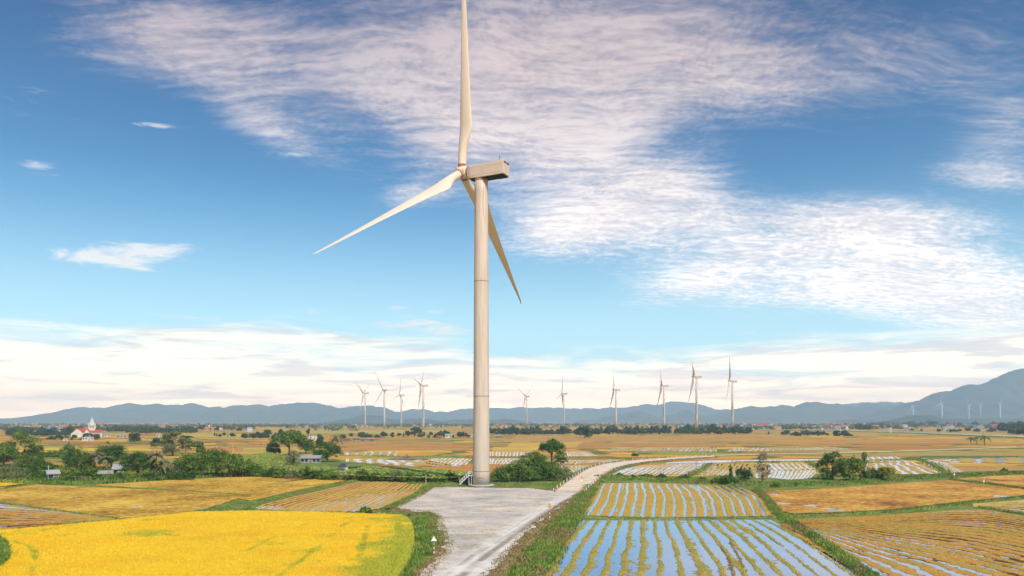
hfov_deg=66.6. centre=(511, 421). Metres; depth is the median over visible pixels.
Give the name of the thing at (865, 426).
tree
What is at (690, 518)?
grass bank
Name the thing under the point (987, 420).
hills
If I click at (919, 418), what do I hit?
hills
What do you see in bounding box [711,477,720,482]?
bush
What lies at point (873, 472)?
bush
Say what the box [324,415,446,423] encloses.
hills
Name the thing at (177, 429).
tree
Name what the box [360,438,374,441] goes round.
shed
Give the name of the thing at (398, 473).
bush
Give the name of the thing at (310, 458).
shed
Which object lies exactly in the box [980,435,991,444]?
palm tree
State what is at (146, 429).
tree
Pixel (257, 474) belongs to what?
bush
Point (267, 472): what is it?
bush
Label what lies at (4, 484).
field
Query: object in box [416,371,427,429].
wind turbine
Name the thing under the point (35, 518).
field
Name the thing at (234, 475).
grass bank
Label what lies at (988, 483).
grass bank
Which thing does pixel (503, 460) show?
water
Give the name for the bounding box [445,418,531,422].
hills
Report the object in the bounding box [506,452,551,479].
bush
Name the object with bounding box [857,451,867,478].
tree
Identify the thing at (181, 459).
tree
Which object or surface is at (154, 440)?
tree
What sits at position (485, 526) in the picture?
gravel pad
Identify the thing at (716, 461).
water
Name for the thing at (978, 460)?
water
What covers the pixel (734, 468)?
field
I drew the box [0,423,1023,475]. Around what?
ground
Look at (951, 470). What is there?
field
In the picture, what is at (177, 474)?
bush
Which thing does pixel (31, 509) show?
water
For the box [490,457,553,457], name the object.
grass bank
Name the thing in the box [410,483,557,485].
grass bank
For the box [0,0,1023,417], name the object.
sky
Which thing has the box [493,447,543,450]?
field
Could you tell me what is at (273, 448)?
tree
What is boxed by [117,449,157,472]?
tree
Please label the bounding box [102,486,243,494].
grass bank
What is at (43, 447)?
field
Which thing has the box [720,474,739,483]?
bush
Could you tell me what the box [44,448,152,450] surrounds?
field
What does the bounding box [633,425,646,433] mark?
tree
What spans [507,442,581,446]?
field
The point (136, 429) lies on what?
tree
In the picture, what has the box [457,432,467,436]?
tree
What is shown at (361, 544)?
green rice
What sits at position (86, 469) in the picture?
bush
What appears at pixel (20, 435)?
tree
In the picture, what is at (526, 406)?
wind turbine
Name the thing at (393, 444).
field
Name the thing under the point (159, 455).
palm tree
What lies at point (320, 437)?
tree
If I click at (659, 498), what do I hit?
field
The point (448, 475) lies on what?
bush
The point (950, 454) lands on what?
field
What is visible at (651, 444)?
field
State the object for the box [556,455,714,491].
road
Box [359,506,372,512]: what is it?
bush
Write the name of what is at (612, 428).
tree
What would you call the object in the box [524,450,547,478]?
tree
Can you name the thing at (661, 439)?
field
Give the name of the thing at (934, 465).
grass bank
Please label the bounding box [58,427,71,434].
tree
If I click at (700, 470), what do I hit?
grass bank
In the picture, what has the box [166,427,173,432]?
tree
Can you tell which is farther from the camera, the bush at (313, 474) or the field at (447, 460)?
the field at (447, 460)
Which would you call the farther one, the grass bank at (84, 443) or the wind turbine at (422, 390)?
the wind turbine at (422, 390)
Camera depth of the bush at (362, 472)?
234.97 m
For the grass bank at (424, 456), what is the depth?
391.10 m
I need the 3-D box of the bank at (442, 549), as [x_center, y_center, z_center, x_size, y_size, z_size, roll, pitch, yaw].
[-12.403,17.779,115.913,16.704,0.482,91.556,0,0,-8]
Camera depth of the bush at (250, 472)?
251.00 m
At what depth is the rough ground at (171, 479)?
247.44 m
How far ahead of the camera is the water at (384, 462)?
346.04 m
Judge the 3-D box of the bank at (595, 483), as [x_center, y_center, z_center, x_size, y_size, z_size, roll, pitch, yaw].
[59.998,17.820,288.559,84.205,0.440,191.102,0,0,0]
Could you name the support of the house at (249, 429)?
on the ground at (456, 440)
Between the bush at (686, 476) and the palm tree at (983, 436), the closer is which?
the bush at (686, 476)
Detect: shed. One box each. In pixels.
[44,469,60,478]
[116,434,126,437]
[299,455,321,462]
[339,438,350,441]
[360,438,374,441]
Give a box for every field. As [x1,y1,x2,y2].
[0,479,26,485]
[0,485,247,518]
[0,505,116,528]
[0,511,414,575]
[8,446,63,447]
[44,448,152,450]
[96,476,344,500]
[181,434,249,436]
[243,448,322,451]
[244,442,452,446]
[256,481,425,511]
[275,430,357,432]
[340,452,396,455]
[341,448,469,450]
[349,459,449,465]
[358,430,447,432]
[360,456,464,457]
[423,458,470,464]
[490,452,530,455]
[490,458,525,464]
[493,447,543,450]
[500,436,810,441]
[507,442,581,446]
[546,519,854,575]
[559,459,622,463]
[559,465,590,473]
[565,452,595,456]
[577,443,728,446]
[583,482,771,517]
[606,447,716,451]
[612,463,701,474]
[696,463,767,478]
[719,462,813,470]
[724,447,854,451]
[736,439,976,443]
[742,452,799,455]
[764,480,1023,512]
[766,470,815,479]
[768,433,1022,434]
[782,509,1023,575]
[800,452,1023,455]
[833,466,1023,470]
[866,456,902,461]
[866,462,937,473]
[923,462,962,472]
[926,457,1023,463]
[959,475,1023,486]
[973,500,1023,512]
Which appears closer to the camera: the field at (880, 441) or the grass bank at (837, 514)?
the grass bank at (837, 514)
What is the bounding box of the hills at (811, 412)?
[571,402,895,422]
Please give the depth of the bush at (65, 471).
248.80 m
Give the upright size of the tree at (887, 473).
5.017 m
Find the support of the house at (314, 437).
on the ground at (456, 440)
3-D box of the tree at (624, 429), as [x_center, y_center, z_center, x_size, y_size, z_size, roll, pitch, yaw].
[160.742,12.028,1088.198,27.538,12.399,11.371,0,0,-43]
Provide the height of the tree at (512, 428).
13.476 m
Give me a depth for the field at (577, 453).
424.05 m
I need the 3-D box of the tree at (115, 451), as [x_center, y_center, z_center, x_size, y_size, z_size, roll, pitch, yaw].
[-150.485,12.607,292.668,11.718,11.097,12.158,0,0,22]
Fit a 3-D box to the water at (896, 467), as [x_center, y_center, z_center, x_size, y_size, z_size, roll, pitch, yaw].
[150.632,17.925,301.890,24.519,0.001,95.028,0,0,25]
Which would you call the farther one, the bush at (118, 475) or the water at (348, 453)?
the water at (348, 453)
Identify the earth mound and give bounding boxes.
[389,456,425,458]
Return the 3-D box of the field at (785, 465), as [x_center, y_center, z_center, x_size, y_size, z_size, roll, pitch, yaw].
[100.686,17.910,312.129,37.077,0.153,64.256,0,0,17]
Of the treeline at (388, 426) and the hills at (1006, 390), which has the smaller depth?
the treeline at (388, 426)
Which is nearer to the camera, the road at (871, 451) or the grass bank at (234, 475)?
the grass bank at (234, 475)
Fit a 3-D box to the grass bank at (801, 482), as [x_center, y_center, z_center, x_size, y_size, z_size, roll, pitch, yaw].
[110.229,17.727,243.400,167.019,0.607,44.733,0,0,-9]
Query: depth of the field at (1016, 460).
353.42 m
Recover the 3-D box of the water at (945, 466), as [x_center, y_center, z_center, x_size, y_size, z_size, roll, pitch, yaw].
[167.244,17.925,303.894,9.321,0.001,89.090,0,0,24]
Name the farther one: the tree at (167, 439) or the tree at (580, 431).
the tree at (580, 431)
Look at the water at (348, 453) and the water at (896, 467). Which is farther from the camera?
the water at (348, 453)
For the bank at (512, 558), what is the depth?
108.72 m
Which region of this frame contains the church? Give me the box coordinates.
[71,418,101,437]
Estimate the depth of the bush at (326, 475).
237.71 m
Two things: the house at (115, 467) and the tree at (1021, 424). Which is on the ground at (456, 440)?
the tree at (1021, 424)
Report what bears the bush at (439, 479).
on the grass bank at (234, 475)
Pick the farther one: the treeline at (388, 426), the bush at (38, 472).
the treeline at (388, 426)
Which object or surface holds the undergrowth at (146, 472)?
on the rough ground at (171, 479)
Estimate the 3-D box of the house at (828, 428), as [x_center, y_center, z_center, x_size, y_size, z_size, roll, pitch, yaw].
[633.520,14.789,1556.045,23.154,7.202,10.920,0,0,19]
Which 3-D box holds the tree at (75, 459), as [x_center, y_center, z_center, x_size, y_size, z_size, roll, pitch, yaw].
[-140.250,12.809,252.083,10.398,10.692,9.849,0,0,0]
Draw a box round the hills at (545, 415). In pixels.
[396,401,903,422]
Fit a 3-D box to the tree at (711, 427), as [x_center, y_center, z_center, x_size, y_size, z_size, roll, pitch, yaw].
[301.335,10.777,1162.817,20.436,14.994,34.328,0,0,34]
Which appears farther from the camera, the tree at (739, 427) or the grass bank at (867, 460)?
the tree at (739, 427)
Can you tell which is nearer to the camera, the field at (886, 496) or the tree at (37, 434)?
the field at (886, 496)
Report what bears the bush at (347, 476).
on the rough ground at (959, 507)
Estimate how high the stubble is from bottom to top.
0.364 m
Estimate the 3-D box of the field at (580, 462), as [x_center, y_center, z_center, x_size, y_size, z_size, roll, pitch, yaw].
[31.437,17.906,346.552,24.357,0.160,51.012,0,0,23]
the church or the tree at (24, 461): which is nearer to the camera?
the tree at (24, 461)
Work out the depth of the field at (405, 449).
493.95 m
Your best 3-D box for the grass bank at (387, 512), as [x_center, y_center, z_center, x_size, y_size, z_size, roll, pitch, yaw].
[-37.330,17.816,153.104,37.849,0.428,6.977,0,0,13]
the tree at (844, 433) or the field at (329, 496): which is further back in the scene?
the tree at (844, 433)
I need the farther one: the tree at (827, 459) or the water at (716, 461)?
the water at (716, 461)
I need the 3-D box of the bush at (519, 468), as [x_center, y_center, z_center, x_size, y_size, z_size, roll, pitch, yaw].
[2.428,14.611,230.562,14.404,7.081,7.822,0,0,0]
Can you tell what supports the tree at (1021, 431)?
on the ground at (456, 440)
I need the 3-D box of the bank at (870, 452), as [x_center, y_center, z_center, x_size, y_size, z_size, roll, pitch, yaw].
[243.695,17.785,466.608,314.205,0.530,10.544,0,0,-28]
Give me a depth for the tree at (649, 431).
1072.56 m
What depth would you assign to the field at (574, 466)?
306.57 m
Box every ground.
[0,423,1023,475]
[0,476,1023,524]
[2,468,239,483]
[242,453,471,480]
[409,515,419,547]
[412,479,559,489]
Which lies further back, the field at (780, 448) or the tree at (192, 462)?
the field at (780, 448)
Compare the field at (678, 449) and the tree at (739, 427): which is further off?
the tree at (739, 427)
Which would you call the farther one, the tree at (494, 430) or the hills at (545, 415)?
the hills at (545, 415)
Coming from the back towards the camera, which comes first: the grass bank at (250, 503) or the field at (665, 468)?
the field at (665, 468)
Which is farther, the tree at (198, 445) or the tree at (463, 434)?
the tree at (463, 434)
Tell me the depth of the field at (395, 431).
1350.73 m
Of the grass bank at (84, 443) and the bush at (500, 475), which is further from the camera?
the grass bank at (84, 443)
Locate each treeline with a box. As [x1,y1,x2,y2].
[0,422,988,426]
[0,424,358,430]
[359,425,682,427]
[690,424,993,429]
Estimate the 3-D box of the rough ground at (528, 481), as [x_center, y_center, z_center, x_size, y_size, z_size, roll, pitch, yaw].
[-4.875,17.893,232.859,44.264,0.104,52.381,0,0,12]
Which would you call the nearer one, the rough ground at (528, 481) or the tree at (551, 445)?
the rough ground at (528, 481)
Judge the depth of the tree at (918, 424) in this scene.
2279.90 m
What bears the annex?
on the rough ground at (171, 479)
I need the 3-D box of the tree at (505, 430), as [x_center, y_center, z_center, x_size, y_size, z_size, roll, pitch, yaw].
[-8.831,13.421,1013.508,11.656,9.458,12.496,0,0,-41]
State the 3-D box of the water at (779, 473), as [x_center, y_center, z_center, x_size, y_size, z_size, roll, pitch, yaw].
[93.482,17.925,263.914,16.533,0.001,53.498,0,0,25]
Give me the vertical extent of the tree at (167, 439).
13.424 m
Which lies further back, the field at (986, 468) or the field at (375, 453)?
the field at (375, 453)
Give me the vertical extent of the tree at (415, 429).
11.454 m
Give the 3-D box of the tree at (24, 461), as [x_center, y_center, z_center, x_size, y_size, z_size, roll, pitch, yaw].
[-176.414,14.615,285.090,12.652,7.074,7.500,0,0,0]
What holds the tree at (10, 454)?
on the ground at (456, 440)
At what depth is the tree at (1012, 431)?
1028.77 m
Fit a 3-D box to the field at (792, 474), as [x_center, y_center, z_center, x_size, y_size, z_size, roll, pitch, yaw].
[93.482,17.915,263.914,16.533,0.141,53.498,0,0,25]
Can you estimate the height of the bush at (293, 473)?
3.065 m
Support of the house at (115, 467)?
on the rough ground at (171, 479)
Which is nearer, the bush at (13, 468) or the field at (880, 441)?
the bush at (13, 468)
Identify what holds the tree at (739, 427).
on the ground at (456, 440)
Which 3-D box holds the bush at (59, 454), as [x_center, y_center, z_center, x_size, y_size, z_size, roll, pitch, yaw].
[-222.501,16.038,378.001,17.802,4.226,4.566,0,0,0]
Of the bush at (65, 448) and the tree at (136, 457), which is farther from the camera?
the bush at (65, 448)
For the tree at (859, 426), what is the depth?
1562.80 m
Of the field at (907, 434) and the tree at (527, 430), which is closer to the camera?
the tree at (527, 430)
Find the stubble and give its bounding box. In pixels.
[547,482,1023,575]
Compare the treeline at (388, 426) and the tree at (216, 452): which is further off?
the treeline at (388, 426)
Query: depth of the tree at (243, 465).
250.28 m
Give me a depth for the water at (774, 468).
301.27 m
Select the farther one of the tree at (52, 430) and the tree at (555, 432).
the tree at (555, 432)
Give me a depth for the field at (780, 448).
492.20 m
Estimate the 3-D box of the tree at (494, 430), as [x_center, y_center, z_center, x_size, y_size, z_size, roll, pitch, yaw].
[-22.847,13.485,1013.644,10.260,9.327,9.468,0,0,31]
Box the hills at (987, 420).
[861,418,1023,423]
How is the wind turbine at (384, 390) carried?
on the ground at (456, 440)
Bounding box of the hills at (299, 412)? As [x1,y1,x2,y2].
[0,402,414,422]
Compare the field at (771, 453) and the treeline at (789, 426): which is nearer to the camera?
the field at (771, 453)
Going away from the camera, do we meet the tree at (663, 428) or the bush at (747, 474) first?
the bush at (747, 474)
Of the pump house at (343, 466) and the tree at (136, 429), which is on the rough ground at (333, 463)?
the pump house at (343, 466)
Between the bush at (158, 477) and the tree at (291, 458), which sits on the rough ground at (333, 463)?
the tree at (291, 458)
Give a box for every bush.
[0,464,26,471]
[0,471,32,478]
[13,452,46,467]
[23,468,60,476]
[26,460,60,469]
[42,450,68,457]
[55,466,72,475]
[59,443,79,452]
[61,473,82,480]
[70,462,101,475]
[91,473,106,479]
[106,472,130,478]
[122,470,142,477]
[144,474,164,479]
[154,461,182,474]
[166,471,195,479]
[243,464,262,474]
[253,469,268,476]
[262,466,278,476]
[272,467,290,476]
[284,469,302,477]
[297,466,311,478]
[307,468,328,478]
[318,471,338,478]
[341,472,359,479]
[352,469,368,480]
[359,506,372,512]
[364,472,381,480]
[375,472,394,480]
[388,469,408,480]
[402,471,419,480]
[416,473,432,481]
[427,474,447,481]
[443,472,458,479]
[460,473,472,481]
[490,469,510,481]
[491,465,521,480]
[500,460,542,481]
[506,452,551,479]
[520,461,561,480]
[549,458,564,473]
[549,472,568,479]
[563,465,575,476]
[639,473,653,477]
[656,473,666,477]
[677,474,691,478]
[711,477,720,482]
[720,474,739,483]
[770,481,780,487]
[858,467,882,478]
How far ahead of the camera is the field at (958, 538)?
117.29 m
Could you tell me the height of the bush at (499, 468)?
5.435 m
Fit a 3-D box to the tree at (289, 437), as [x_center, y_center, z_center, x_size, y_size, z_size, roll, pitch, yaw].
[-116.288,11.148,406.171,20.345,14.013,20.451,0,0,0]
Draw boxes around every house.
[82,436,93,440]
[111,464,133,472]
[204,427,213,430]
[247,427,252,431]
[308,435,317,439]
[337,464,348,474]
[772,426,781,429]
[823,427,833,429]
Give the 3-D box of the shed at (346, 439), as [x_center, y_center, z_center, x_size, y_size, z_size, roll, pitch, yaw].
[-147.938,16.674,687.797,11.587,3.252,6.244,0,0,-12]
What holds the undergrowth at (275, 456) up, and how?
on the rough ground at (333, 463)
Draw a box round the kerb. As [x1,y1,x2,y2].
[554,467,590,491]
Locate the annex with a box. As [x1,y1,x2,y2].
[97,470,113,474]
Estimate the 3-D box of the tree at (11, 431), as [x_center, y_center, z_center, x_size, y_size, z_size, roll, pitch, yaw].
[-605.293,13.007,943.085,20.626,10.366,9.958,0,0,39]
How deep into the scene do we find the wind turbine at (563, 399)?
2016.98 m
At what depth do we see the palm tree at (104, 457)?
254.04 m
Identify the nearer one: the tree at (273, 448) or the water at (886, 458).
the water at (886, 458)
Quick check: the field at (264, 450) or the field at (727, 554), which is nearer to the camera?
the field at (727, 554)
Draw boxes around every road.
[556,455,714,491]
[714,447,1010,455]
[839,430,1023,436]
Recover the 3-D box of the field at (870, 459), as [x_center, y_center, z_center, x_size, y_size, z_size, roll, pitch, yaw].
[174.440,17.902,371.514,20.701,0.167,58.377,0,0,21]
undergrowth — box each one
[0,464,249,483]
[239,452,470,477]
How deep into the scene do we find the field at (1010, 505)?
165.10 m
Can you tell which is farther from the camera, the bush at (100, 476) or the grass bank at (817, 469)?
the grass bank at (817, 469)
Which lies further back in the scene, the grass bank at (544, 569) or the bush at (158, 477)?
the bush at (158, 477)
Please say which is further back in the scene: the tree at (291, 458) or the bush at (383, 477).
the tree at (291, 458)
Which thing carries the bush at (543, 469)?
on the rough ground at (959, 507)
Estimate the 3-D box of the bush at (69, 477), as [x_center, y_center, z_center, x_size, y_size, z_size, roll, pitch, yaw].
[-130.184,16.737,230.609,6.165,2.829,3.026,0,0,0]
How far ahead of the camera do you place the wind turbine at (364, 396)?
1960.86 m
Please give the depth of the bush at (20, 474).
237.56 m
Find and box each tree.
[0,430,44,460]
[0,441,21,465]
[5,428,16,435]
[19,427,33,434]
[31,429,51,435]
[38,428,49,434]
[49,428,57,435]
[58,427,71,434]
[61,446,95,474]
[88,452,109,467]
[92,434,100,438]
[92,455,115,469]
[94,440,128,468]
[108,425,123,431]
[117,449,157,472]
[128,425,143,432]
[128,431,141,443]
[141,427,151,433]
[145,451,170,474]
[149,438,160,445]
[150,430,193,455]
[154,460,172,474]
[159,427,167,433]
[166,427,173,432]
[169,453,200,473]
[174,426,184,432]
[177,435,194,452]
[181,449,217,474]
[185,425,197,432]
[191,441,205,452]
[199,446,233,474]
[211,451,244,475]
[229,458,257,476]
[266,443,281,453]
[269,429,308,454]
[283,449,300,469]
[297,437,314,453]
[311,438,343,461]
[316,434,323,444]
[329,435,342,443]
[410,426,422,433]
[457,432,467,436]
[491,428,497,434]
[501,428,509,433]
[506,425,520,434]
[520,427,531,434]
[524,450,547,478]
[526,427,543,434]
[538,438,565,461]
[551,429,565,434]
[554,450,568,463]
[557,426,565,434]
[575,426,593,437]
[603,424,620,433]
[621,425,629,433]
[624,427,633,433]
[630,429,637,434]
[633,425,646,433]
[639,428,652,433]
[644,426,657,432]
[658,425,666,433]
[684,428,701,433]
[707,424,716,431]
[713,426,723,433]
[730,424,746,433]
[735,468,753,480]
[755,452,771,480]
[811,430,822,434]
[815,450,845,479]
[834,455,865,479]
[839,431,847,435]
[855,423,862,428]
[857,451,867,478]
[859,424,872,429]
[878,466,895,480]
[914,422,925,426]
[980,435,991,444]
[996,422,1006,430]
[1007,429,1015,434]
[1012,422,1023,427]
[1016,427,1023,434]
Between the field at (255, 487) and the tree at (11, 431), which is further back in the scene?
the tree at (11, 431)
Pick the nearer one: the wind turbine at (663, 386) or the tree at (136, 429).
the tree at (136, 429)
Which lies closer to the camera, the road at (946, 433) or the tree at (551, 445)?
the tree at (551, 445)
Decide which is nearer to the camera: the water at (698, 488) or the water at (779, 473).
the water at (698, 488)
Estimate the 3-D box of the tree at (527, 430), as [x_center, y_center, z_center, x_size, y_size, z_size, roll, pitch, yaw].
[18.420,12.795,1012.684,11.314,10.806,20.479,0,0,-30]
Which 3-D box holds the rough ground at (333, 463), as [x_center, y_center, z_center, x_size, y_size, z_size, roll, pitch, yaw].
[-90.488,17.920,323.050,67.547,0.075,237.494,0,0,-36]
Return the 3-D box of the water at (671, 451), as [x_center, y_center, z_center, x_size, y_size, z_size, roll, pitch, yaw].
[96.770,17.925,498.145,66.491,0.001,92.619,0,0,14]
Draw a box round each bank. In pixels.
[0,503,120,518]
[18,475,449,484]
[39,480,357,526]
[46,442,176,443]
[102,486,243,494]
[204,444,298,445]
[244,507,409,514]
[377,456,471,457]
[387,509,447,574]
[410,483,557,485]
[486,494,578,575]
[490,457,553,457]
[512,490,594,575]
[582,515,792,519]
[592,457,715,484]
[603,472,1023,485]
[620,457,665,457]
[689,464,709,474]
[718,447,1023,456]
[735,457,1003,461]
[752,490,871,575]
[769,430,1023,438]
[791,496,1023,516]
[806,462,829,478]
[907,458,948,472]
[949,479,1023,488]
[978,507,1023,514]
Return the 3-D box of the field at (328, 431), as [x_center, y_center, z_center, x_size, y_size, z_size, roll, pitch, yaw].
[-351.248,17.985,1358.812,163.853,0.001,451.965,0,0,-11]
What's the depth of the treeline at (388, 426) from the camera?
2183.20 m
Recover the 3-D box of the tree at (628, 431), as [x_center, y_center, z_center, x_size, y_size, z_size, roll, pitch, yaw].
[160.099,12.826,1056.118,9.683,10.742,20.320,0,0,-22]
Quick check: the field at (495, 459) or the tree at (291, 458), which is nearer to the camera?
the tree at (291, 458)
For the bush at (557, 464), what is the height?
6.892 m
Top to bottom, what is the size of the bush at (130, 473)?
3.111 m
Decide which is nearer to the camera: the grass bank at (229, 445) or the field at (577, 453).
the field at (577, 453)
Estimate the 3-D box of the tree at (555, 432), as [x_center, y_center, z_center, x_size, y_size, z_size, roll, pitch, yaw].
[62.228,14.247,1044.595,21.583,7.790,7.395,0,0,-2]
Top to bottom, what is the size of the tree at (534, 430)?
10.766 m
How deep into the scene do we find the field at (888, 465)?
300.31 m
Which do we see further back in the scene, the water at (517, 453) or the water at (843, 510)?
the water at (517, 453)
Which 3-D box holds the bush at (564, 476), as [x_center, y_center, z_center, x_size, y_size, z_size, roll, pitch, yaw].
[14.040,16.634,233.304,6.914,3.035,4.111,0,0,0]
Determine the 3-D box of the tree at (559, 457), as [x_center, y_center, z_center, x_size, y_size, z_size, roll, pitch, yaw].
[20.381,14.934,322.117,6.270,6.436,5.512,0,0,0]
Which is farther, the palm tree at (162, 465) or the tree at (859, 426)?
the tree at (859, 426)
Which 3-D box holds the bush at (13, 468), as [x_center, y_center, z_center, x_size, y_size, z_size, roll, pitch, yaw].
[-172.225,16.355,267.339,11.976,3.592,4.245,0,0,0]
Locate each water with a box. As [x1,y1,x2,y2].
[0,504,101,527]
[256,485,414,511]
[345,452,396,455]
[346,459,455,465]
[429,458,471,464]
[490,452,528,455]
[490,458,522,463]
[553,520,856,575]
[559,465,582,472]
[564,452,596,455]
[564,459,620,463]
[585,483,765,517]
[605,447,716,451]
[613,463,706,474]
[666,459,818,463]
[698,463,766,477]
[717,463,816,470]
[727,447,850,451]
[768,470,817,479]
[770,494,1005,513]
[784,510,1023,575]
[860,456,907,461]
[865,462,939,473]
[924,458,1023,463]
[924,462,962,472]
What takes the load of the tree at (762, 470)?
on the rough ground at (959, 507)
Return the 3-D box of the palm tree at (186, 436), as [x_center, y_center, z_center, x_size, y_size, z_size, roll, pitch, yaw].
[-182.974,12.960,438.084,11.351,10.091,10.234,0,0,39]
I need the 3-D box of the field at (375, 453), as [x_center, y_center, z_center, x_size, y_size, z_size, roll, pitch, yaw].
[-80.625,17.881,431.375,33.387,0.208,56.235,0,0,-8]
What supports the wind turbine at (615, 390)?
on the ground at (456, 440)
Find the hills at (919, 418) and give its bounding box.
[876,415,963,423]
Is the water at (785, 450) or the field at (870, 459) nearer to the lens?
the field at (870, 459)
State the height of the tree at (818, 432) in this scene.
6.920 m
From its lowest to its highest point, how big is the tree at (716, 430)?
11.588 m
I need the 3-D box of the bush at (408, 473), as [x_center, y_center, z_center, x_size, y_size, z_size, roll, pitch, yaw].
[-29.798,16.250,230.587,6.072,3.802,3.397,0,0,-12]
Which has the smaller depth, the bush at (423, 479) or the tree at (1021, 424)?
the bush at (423, 479)
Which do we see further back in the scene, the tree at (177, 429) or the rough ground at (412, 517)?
the tree at (177, 429)
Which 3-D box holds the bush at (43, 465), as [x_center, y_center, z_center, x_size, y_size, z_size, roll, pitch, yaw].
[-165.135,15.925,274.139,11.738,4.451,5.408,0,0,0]
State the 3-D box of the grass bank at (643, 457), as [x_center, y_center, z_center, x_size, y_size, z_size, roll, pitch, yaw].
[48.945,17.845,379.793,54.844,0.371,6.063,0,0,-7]
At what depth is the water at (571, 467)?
294.92 m
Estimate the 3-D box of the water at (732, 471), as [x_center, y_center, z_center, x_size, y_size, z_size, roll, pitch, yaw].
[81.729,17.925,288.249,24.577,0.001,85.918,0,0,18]
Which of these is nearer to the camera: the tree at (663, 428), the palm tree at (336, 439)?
the palm tree at (336, 439)
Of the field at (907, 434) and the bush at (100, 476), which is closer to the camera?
the bush at (100, 476)
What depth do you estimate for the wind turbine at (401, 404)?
2117.75 m
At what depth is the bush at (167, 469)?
251.30 m
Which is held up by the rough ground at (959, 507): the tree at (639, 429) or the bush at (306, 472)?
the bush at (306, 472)
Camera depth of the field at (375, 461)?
336.88 m
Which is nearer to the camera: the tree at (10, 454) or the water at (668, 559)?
the water at (668, 559)
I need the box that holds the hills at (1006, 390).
[836,368,1023,420]
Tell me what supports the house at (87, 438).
on the ground at (456, 440)
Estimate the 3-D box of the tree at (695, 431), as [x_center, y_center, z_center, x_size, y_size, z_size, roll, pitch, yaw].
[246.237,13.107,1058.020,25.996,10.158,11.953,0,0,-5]
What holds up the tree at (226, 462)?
on the rough ground at (171, 479)
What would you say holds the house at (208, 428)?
on the ground at (456, 440)
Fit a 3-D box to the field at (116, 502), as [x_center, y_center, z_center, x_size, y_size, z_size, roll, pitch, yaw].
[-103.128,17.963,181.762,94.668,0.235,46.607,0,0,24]
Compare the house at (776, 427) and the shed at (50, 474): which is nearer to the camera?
the shed at (50, 474)
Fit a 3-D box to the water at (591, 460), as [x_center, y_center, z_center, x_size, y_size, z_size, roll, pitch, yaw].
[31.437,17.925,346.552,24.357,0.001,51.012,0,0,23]
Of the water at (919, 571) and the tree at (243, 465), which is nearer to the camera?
the water at (919, 571)
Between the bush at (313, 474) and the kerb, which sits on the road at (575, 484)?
the kerb
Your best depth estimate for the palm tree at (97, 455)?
254.41 m
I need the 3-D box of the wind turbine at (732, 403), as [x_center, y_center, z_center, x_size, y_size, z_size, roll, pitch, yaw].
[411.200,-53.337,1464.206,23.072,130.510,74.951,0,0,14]
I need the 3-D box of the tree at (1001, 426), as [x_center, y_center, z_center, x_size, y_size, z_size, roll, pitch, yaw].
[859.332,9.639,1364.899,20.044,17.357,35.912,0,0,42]
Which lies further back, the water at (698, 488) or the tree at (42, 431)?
the tree at (42, 431)
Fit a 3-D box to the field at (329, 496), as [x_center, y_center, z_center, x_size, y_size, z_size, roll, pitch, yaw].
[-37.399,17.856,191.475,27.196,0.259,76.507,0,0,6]
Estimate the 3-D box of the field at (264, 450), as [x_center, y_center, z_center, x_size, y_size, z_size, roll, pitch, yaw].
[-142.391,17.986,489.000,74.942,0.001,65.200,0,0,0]
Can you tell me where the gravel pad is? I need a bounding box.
[397,487,579,575]
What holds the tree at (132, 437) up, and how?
on the ground at (456, 440)
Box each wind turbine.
[313,0,520,486]
[358,386,368,427]
[373,371,386,427]
[390,378,404,426]
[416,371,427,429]
[522,392,529,424]
[559,377,566,425]
[610,375,619,426]
[657,370,668,424]
[688,358,701,427]
[725,357,737,426]
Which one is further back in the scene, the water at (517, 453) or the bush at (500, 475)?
the water at (517, 453)
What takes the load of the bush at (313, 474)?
on the rough ground at (959, 507)
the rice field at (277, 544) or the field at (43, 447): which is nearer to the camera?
the rice field at (277, 544)
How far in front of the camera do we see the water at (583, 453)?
418.61 m
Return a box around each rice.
[0,514,412,575]
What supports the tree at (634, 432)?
on the ground at (456, 440)
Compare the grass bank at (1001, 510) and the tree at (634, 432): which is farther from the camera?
the tree at (634, 432)
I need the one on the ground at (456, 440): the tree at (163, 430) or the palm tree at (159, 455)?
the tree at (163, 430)
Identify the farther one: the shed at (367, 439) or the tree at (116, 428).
the tree at (116, 428)
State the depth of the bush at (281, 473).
245.63 m
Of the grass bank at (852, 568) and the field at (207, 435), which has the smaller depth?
the grass bank at (852, 568)
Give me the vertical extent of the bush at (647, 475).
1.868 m
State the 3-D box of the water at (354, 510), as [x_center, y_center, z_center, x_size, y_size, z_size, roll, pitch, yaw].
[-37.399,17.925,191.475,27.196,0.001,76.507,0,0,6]
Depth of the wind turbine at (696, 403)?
1323.05 m
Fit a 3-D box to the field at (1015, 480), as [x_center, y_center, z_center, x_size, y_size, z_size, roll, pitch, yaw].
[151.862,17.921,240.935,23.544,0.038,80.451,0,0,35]

